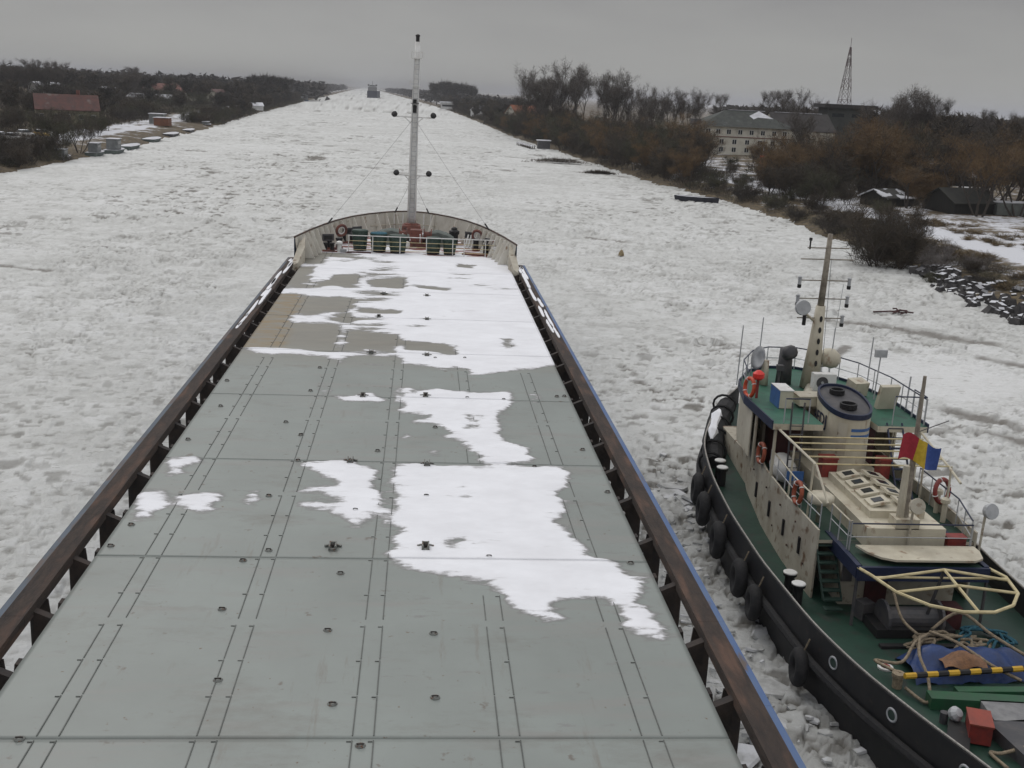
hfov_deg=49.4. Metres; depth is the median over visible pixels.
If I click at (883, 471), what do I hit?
fire box
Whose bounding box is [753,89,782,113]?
bare poplar
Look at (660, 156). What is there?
bare willow
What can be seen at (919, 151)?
bare willow
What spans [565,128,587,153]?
bare willow
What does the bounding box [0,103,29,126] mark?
bare willow
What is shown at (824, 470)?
fire box
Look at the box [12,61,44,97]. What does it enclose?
bare poplar
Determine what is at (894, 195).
dark hut
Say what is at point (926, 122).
bare poplar
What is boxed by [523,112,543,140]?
bare willow
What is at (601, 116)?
bare willow
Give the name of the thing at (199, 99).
bare shrub
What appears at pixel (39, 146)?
bare willow
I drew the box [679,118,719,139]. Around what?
bare willow
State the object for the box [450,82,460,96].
dark tree
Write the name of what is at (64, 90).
dark tree
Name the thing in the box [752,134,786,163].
bare willow
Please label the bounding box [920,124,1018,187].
bare willow
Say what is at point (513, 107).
orange roofed house
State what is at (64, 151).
moored boat
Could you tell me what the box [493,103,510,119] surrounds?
dark tree
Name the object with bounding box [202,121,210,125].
moored boat
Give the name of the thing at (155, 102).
bare shrub
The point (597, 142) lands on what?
bare willow
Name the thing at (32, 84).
white long building
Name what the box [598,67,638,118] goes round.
bare poplar
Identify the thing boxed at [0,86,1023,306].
ground
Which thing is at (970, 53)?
sky
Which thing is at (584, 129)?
bare willow
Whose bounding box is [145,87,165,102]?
bare willow
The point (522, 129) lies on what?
bare willow
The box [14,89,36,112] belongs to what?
bare willow
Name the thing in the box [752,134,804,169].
bare willow
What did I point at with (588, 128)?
bare willow
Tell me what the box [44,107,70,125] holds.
bare willow
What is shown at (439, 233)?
covered winch
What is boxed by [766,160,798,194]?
bare willow
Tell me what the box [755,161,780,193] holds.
bare willow
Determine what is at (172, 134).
moored boat
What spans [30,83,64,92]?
bare shrub
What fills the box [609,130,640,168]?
bare willow
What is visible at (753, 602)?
tyre fender
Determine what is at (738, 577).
tyre fender
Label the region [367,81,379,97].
cargo ship
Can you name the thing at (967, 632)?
rope heap
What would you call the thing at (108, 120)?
bare willow
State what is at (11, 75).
bare poplar
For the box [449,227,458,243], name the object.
mushroom vent
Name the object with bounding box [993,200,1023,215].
grey trailer
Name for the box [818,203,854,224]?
bare shrub
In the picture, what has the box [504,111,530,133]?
bare willow
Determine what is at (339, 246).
deck vent
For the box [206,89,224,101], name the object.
red roofed house
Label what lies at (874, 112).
dark tree
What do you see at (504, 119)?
bare willow
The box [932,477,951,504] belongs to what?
life buoy
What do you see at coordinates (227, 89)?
dark tree
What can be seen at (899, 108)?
bare poplar
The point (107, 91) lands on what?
dark tree
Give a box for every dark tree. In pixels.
[0,84,20,108]
[31,70,54,87]
[33,82,58,91]
[39,85,64,93]
[48,70,79,87]
[56,85,69,93]
[59,68,85,87]
[69,87,86,94]
[79,71,103,94]
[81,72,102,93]
[91,91,110,109]
[95,84,123,108]
[104,73,120,86]
[112,75,133,94]
[138,74,159,92]
[141,88,159,102]
[161,76,180,93]
[171,76,195,98]
[171,90,187,106]
[189,79,213,98]
[203,80,217,88]
[209,93,225,107]
[213,80,225,88]
[216,82,232,93]
[246,75,265,85]
[251,72,273,86]
[253,94,265,103]
[261,95,270,106]
[271,75,290,93]
[276,77,294,96]
[428,81,444,104]
[433,78,452,95]
[438,81,457,96]
[449,97,460,110]
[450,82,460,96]
[452,102,458,110]
[455,81,468,94]
[457,98,468,110]
[463,82,475,94]
[469,85,478,94]
[471,99,479,114]
[475,97,486,104]
[487,104,495,122]
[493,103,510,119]
[493,105,504,120]
[496,99,507,104]
[767,104,797,112]
[797,104,812,113]
[846,105,886,139]
[895,113,922,137]
[925,116,976,140]
[930,111,971,158]
[943,111,978,143]
[981,113,1023,147]
[986,118,1023,141]
[1000,117,1023,186]
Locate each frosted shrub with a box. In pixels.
[914,247,950,270]
[918,238,959,263]
[961,249,1000,270]
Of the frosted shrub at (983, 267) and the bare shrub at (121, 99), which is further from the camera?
the bare shrub at (121, 99)
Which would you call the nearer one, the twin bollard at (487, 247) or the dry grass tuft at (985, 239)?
the twin bollard at (487, 247)
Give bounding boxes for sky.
[0,0,1023,117]
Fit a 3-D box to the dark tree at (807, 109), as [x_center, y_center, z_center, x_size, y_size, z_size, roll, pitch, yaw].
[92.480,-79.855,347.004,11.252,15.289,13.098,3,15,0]
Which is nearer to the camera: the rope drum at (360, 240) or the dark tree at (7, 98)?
the rope drum at (360, 240)
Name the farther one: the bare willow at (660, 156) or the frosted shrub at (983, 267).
the bare willow at (660, 156)
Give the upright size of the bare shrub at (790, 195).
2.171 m
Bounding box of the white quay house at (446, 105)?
[440,101,452,108]
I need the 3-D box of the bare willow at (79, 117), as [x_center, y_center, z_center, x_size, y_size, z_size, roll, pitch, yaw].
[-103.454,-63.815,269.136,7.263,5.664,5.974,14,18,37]
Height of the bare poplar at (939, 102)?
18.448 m
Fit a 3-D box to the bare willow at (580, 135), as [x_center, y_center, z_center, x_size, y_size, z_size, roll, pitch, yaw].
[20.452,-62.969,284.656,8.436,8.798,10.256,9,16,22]
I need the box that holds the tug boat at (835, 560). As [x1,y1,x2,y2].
[696,234,1023,767]
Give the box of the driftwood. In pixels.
[873,308,913,314]
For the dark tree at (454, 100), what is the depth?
791.91 m
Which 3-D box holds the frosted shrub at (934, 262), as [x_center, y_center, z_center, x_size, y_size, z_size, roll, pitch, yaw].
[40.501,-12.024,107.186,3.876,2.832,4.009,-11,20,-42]
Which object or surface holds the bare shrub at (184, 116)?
on the ground
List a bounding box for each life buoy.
[743,376,755,398]
[755,441,766,463]
[791,480,804,505]
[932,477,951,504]
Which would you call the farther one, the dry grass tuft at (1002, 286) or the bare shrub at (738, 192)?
the bare shrub at (738, 192)
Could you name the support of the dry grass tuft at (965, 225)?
on the ground
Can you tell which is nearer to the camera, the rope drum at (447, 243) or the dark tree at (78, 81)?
the rope drum at (447, 243)
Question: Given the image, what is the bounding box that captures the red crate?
[965,707,994,746]
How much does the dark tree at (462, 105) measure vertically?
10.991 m
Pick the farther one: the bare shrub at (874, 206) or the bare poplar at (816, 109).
the bare poplar at (816, 109)
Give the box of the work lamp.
[939,706,962,724]
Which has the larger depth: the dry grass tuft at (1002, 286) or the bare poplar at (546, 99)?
the bare poplar at (546, 99)
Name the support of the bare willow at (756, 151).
on the ground
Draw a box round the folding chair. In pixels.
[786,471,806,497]
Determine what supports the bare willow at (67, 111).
on the ground
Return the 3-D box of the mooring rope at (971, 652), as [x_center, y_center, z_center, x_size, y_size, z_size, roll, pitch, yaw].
[11.714,6.903,28.291,2.434,0.530,0.280,16,20,42]
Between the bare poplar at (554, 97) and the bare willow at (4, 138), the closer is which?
the bare willow at (4, 138)
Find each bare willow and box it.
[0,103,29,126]
[0,104,20,131]
[0,131,12,148]
[1,102,27,127]
[3,127,35,153]
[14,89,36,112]
[22,107,84,148]
[23,108,46,129]
[27,129,49,154]
[42,132,64,155]
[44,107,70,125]
[47,113,68,138]
[57,105,76,126]
[60,115,99,152]
[72,109,96,130]
[74,84,94,94]
[81,110,112,135]
[88,112,108,131]
[98,109,111,130]
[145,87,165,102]
[149,85,173,95]
[492,108,513,129]
[496,111,509,127]
[499,110,518,129]
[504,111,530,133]
[512,110,528,135]
[515,116,530,138]
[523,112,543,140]
[532,124,549,138]
[536,120,550,142]
[545,125,568,150]
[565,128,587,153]
[568,112,585,124]
[569,116,608,138]
[574,133,592,157]
[577,122,608,152]
[579,120,607,139]
[580,115,611,151]
[583,125,612,152]
[586,131,610,161]
[588,117,614,135]
[590,109,613,123]
[593,112,617,129]
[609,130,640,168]
[610,117,631,130]
[615,112,634,143]
[619,112,650,128]
[637,118,678,141]
[651,141,676,180]
[654,112,693,131]
[655,143,691,178]
[662,120,716,153]
[666,137,712,186]
[666,138,701,178]
[668,123,703,172]
[673,117,719,138]
[678,120,727,168]
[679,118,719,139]
[680,128,722,176]
[745,134,786,166]
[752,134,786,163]
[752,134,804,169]
[753,155,761,172]
[754,162,791,191]
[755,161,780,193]
[760,131,823,193]
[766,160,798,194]
[774,130,811,157]
[790,156,824,200]
[791,177,831,202]
[793,130,836,155]
[798,127,833,174]
[800,187,827,212]
[802,162,841,203]
[803,130,874,179]
[811,125,861,192]
[819,117,871,178]
[821,123,862,167]
[827,117,893,193]
[830,115,929,189]
[830,173,850,198]
[833,178,858,204]
[846,118,912,157]
[851,173,874,192]
[855,112,926,186]
[861,117,936,186]
[881,118,944,163]
[883,158,945,208]
[883,167,898,185]
[885,164,921,194]
[895,120,951,178]
[900,166,935,204]
[913,175,952,205]
[918,129,1004,187]
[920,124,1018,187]
[930,118,1000,187]
[945,129,1023,216]
[959,131,1023,200]
[968,122,1023,200]
[978,130,1023,216]
[994,120,1023,200]
[1013,129,1023,193]
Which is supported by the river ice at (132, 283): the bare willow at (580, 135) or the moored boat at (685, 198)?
the moored boat at (685, 198)
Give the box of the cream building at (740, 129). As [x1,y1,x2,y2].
[687,109,791,154]
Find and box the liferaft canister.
[769,452,796,485]
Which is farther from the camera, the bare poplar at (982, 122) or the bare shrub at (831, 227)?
the bare poplar at (982, 122)
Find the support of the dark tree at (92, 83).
on the ground
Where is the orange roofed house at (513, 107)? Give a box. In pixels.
[505,105,537,114]
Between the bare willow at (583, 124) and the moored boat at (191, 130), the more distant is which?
the moored boat at (191, 130)
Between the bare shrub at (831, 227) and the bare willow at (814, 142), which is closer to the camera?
the bare shrub at (831, 227)
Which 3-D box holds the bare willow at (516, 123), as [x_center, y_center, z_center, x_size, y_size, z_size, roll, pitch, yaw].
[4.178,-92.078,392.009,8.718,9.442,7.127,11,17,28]
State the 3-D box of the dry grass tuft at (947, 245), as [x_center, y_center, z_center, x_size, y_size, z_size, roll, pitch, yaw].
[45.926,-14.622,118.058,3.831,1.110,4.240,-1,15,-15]
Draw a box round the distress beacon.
[753,370,764,397]
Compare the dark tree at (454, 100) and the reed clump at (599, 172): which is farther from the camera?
the dark tree at (454, 100)
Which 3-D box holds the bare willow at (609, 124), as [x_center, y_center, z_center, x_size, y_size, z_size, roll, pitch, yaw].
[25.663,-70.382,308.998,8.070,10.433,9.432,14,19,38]
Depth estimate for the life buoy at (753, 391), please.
38.34 m
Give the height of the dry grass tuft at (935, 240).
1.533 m
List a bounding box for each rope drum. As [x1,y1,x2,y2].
[352,229,367,250]
[370,232,387,252]
[388,234,407,253]
[426,236,440,254]
[442,238,456,254]
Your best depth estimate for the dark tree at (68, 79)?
595.81 m
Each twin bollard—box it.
[322,242,334,251]
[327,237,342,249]
[341,232,352,243]
[472,239,484,250]
[482,244,488,254]
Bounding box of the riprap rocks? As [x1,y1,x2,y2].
[909,264,1023,324]
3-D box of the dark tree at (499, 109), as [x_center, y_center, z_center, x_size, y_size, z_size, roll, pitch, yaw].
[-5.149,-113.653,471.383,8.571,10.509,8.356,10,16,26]
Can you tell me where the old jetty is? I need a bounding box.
[516,142,535,148]
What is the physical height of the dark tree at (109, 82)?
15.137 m
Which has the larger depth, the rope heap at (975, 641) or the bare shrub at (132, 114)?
the bare shrub at (132, 114)
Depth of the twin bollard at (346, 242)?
71.26 m
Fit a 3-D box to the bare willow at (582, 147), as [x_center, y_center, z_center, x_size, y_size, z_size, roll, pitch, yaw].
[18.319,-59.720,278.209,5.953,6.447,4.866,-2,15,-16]
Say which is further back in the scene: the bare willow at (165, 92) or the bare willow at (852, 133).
the bare willow at (165, 92)
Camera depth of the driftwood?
85.27 m
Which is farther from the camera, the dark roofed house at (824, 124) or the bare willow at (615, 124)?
the dark roofed house at (824, 124)
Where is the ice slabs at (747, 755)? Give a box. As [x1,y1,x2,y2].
[612,452,866,767]
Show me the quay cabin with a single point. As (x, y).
(543, 144)
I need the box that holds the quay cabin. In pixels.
[536,139,550,148]
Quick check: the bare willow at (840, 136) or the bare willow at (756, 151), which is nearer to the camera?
the bare willow at (840, 136)
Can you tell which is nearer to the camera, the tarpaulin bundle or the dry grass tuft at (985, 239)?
the tarpaulin bundle
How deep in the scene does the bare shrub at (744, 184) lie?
180.94 m
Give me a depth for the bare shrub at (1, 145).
175.56 m
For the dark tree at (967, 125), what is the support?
on the ground
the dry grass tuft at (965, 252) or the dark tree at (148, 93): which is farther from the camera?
the dark tree at (148, 93)
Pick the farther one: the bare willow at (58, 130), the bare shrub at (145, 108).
the bare shrub at (145, 108)
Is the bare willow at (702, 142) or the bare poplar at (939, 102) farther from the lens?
the bare poplar at (939, 102)
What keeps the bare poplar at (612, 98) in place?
on the ground
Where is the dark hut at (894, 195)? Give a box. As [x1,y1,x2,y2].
[857,188,918,206]
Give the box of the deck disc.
[877,663,892,671]
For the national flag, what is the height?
1.102 m
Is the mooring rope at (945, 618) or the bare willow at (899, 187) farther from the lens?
the bare willow at (899, 187)
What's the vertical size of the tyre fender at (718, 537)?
1.528 m
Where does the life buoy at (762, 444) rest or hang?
attached to the tug boat at (835, 560)
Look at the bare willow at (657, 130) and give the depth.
253.70 m
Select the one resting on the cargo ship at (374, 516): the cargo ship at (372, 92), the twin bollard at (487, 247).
the twin bollard at (487, 247)
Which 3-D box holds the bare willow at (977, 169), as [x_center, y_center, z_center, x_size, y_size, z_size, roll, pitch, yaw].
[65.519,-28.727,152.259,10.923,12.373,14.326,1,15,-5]
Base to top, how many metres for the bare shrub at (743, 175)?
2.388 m
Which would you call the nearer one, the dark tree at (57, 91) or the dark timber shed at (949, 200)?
the dark timber shed at (949, 200)
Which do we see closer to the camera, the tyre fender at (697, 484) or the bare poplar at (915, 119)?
the tyre fender at (697, 484)
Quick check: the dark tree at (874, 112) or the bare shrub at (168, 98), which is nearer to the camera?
the dark tree at (874, 112)
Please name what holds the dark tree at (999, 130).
on the ground
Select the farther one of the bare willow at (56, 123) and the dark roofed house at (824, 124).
the dark roofed house at (824, 124)
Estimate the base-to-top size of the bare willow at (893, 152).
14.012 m
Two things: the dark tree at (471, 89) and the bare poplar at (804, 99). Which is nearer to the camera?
the bare poplar at (804, 99)
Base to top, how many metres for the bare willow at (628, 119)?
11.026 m
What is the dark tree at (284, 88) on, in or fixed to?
on the ground
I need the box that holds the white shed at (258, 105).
[252,102,263,110]
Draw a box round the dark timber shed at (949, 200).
[920,187,995,214]
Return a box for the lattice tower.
[837,39,851,103]
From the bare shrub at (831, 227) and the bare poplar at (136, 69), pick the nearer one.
the bare shrub at (831, 227)
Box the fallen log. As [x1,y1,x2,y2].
[960,214,1016,216]
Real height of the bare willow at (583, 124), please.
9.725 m
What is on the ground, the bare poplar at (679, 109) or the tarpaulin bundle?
the bare poplar at (679, 109)
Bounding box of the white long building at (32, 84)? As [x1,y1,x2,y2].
[28,81,90,94]
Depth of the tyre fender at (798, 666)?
28.99 m
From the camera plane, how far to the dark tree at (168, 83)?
586.83 m
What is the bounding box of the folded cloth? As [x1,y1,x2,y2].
[939,650,987,668]
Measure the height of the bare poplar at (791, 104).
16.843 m
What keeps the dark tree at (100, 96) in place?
on the ground
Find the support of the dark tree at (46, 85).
on the ground
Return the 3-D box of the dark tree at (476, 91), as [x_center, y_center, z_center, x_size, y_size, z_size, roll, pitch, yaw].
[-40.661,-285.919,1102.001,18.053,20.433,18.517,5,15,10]
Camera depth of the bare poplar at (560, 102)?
370.39 m
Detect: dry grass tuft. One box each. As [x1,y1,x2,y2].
[906,217,946,222]
[922,236,951,243]
[929,241,963,248]
[930,221,954,226]
[945,226,988,234]
[947,222,981,227]
[949,249,998,258]
[952,249,1000,260]
[960,232,999,242]
[989,230,1023,240]
[990,241,1018,246]
[990,279,1022,290]
[1005,271,1023,277]
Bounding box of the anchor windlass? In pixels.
[399,228,431,247]
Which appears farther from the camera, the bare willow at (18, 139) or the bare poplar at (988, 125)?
the bare poplar at (988, 125)
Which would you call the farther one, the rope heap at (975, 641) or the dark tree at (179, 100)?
the dark tree at (179, 100)
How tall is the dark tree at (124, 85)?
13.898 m
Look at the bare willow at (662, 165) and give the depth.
206.82 m
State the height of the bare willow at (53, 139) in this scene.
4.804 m
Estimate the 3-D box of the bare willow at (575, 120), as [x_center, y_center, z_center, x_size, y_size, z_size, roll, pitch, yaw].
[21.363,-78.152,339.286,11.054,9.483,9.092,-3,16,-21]
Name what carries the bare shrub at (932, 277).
on the ground
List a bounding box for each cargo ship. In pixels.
[0,34,805,767]
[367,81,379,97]
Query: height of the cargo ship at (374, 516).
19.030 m
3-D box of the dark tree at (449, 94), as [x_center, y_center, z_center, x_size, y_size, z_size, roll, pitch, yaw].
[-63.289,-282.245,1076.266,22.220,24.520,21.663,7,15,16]
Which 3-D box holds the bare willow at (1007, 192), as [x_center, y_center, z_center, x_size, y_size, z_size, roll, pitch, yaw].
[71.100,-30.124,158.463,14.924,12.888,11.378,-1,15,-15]
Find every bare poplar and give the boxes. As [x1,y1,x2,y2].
[0,58,23,86]
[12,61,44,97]
[15,58,45,92]
[31,60,55,84]
[47,61,70,85]
[120,67,142,92]
[124,66,143,89]
[512,72,555,138]
[514,69,561,132]
[516,65,578,118]
[531,75,577,114]
[541,56,596,112]
[567,63,600,120]
[589,72,649,120]
[590,68,624,121]
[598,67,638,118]
[630,86,668,124]
[635,84,677,126]
[664,87,688,123]
[675,87,708,122]
[687,92,714,118]
[707,92,729,114]
[747,103,776,114]
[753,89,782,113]
[766,89,795,110]
[776,85,814,110]
[778,105,820,142]
[780,99,803,111]
[807,96,829,112]
[854,100,894,137]
[883,86,923,129]
[890,81,931,137]
[908,83,938,140]
[925,95,962,130]
[963,113,990,141]
[967,110,1010,134]
[980,108,997,129]
[1008,112,1022,124]
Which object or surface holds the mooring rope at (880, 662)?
on the tug boat at (835, 560)
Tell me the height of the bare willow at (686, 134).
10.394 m
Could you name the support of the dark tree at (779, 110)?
on the ground
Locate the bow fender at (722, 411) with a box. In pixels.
[698,394,735,468]
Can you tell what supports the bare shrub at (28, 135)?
on the ground
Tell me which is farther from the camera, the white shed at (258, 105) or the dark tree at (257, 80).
the dark tree at (257, 80)
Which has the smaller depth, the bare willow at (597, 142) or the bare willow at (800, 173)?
the bare willow at (800, 173)
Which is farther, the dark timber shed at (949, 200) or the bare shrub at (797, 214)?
the dark timber shed at (949, 200)
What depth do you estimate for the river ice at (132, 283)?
83.72 m
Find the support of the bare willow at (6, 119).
on the ground
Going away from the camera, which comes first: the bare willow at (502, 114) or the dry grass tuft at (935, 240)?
the dry grass tuft at (935, 240)
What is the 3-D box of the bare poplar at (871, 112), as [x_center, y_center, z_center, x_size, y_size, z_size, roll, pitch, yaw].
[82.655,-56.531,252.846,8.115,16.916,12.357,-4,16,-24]
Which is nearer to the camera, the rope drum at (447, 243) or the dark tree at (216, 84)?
the rope drum at (447, 243)
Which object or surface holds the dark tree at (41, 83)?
on the ground
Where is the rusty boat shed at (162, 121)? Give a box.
[152,117,172,125]
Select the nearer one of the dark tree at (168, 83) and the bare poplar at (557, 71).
the bare poplar at (557, 71)
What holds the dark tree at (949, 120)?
on the ground
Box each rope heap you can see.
[903,630,991,648]
[955,625,1017,648]
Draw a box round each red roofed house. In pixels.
[33,90,100,128]
[142,83,192,100]
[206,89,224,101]
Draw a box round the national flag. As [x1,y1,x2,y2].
[898,432,941,469]
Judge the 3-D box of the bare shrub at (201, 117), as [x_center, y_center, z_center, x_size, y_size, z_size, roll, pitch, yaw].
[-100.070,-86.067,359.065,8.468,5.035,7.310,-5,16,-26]
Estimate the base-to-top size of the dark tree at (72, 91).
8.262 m
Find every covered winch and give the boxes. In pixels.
[377,228,409,244]
[422,230,453,246]
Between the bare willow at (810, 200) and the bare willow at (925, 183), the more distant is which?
the bare willow at (925, 183)
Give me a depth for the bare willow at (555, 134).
308.00 m
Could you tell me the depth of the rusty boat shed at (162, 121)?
315.80 m
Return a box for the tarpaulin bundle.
[895,644,1023,684]
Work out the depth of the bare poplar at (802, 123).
257.76 m
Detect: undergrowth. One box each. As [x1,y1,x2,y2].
[0,88,303,166]
[439,106,1023,296]
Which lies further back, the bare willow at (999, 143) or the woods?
the woods
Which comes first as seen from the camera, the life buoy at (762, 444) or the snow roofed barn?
the life buoy at (762, 444)
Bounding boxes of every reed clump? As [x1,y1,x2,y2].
[521,156,592,164]
[579,170,618,174]
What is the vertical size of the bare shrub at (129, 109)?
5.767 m
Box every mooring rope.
[873,633,931,672]
[892,592,918,635]
[904,635,930,703]
[929,630,1021,681]
[931,612,1023,655]
[988,746,1023,767]
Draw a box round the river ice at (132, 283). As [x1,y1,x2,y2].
[0,87,1023,767]
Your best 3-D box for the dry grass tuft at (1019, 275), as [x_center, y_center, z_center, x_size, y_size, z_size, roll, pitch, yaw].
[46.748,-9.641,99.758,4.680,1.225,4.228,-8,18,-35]
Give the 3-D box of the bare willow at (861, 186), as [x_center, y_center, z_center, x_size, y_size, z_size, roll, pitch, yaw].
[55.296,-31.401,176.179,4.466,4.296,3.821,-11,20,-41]
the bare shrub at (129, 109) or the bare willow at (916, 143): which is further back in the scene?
the bare shrub at (129, 109)
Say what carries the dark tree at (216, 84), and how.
on the ground
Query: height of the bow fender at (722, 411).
1.864 m
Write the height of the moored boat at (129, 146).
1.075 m
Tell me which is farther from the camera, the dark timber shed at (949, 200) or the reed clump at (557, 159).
the reed clump at (557, 159)
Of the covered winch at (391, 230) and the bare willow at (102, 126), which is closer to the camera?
the covered winch at (391, 230)
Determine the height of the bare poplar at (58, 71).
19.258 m
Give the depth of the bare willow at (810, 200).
153.30 m
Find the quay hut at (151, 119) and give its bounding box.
[148,113,165,123]
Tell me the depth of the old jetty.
323.39 m
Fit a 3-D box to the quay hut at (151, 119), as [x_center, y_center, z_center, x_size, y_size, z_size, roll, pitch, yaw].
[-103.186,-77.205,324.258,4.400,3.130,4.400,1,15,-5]
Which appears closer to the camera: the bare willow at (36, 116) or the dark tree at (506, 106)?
the bare willow at (36, 116)
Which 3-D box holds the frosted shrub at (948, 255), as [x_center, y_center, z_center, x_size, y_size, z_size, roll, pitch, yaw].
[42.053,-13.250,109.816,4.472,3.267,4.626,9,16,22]
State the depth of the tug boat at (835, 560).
32.09 m
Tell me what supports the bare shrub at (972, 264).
on the ground
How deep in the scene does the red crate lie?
25.13 m
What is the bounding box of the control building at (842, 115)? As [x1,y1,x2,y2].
[813,103,877,138]
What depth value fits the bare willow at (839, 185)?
173.19 m
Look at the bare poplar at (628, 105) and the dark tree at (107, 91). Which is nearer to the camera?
the bare poplar at (628, 105)
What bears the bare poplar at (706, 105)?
on the ground
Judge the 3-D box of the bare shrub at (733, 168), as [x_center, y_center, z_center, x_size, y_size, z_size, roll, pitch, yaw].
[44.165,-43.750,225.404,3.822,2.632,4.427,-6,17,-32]
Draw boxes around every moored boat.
[52,148,70,160]
[84,142,104,156]
[103,138,124,153]
[121,143,139,150]
[141,136,160,142]
[163,132,178,136]
[182,128,194,132]
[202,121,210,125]
[674,195,718,202]
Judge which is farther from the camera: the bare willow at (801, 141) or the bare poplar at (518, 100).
the bare poplar at (518, 100)
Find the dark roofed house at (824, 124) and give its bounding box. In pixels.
[767,112,836,147]
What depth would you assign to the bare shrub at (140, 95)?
561.97 m
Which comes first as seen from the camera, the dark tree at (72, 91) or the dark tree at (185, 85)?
the dark tree at (72, 91)
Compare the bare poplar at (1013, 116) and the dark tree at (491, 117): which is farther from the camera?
the dark tree at (491, 117)
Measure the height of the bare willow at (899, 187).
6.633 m
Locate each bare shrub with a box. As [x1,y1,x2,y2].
[0,137,34,166]
[0,141,32,164]
[1,129,28,146]
[10,134,39,144]
[13,90,53,113]
[16,127,65,144]
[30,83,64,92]
[109,106,139,121]
[110,91,160,114]
[115,98,161,112]
[116,103,142,118]
[119,91,135,103]
[123,86,151,100]
[160,93,192,104]
[178,108,197,121]
[185,91,214,104]
[191,110,211,123]
[204,112,222,119]
[702,171,733,187]
[721,155,738,163]
[721,162,739,172]
[729,174,750,185]
[730,182,764,199]
[731,178,754,190]
[738,173,755,182]
[760,193,791,207]
[780,189,797,200]
[784,204,810,221]
[805,199,829,212]
[810,212,849,234]
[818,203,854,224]
[830,189,937,269]
[869,197,896,209]
[869,202,893,215]
[921,271,951,282]
[959,256,989,272]
[967,271,995,282]
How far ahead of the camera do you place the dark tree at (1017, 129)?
217.78 m
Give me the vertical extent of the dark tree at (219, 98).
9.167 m
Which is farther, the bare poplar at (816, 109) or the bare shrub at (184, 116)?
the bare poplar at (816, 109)
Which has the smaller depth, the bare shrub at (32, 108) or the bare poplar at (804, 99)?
the bare shrub at (32, 108)
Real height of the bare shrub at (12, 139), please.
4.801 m
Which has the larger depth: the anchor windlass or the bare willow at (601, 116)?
the bare willow at (601, 116)
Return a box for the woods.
[0,63,1020,124]
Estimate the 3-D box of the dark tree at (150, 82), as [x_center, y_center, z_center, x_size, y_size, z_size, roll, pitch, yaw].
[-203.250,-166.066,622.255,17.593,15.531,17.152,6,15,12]
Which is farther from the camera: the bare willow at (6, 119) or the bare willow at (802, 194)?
the bare willow at (6, 119)
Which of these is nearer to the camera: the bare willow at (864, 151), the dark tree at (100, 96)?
the bare willow at (864, 151)
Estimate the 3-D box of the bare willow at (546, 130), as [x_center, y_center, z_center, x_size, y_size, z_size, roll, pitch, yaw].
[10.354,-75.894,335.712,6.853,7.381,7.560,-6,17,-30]
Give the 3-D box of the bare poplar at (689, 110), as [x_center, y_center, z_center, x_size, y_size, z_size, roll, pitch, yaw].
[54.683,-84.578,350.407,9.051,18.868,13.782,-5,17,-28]
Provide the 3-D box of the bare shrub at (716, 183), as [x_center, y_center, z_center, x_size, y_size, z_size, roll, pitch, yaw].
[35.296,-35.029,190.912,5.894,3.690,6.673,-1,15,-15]
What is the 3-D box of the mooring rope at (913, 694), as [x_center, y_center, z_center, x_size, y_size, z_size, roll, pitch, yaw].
[10.168,7.114,27.922,0.631,0.578,2.563,7,15,16]
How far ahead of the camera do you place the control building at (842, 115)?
339.51 m
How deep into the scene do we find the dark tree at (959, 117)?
301.24 m
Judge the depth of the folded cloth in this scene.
27.76 m
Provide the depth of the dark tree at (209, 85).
621.23 m
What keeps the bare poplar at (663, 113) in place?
on the ground
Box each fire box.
[817,454,838,476]
[874,455,892,478]
[944,533,967,545]
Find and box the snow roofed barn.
[932,159,973,186]
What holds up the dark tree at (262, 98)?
on the ground
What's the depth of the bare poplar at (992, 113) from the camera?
301.78 m
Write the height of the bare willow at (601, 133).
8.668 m
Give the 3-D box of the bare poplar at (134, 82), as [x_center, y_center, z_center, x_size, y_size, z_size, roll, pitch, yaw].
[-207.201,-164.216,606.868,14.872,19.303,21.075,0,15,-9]
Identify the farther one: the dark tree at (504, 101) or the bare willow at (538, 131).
the dark tree at (504, 101)
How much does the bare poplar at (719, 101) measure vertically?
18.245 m
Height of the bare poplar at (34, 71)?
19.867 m
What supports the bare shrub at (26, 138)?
on the ground
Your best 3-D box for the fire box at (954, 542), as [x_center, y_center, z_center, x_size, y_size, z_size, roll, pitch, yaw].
[12.694,4.504,31.952,0.600,0.340,0.350,1,15,-5]
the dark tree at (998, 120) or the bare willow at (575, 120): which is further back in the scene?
the bare willow at (575, 120)
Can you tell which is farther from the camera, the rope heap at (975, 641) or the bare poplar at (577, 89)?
the bare poplar at (577, 89)
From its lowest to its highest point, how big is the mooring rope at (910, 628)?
0.762 m
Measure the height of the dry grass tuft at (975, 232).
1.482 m
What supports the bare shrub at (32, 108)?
on the ground
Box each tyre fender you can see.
[690,466,705,503]
[695,485,711,525]
[709,514,726,558]
[730,551,748,597]
[745,577,763,620]
[788,639,810,686]
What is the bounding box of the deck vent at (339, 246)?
[336,241,346,252]
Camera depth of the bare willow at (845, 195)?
162.78 m

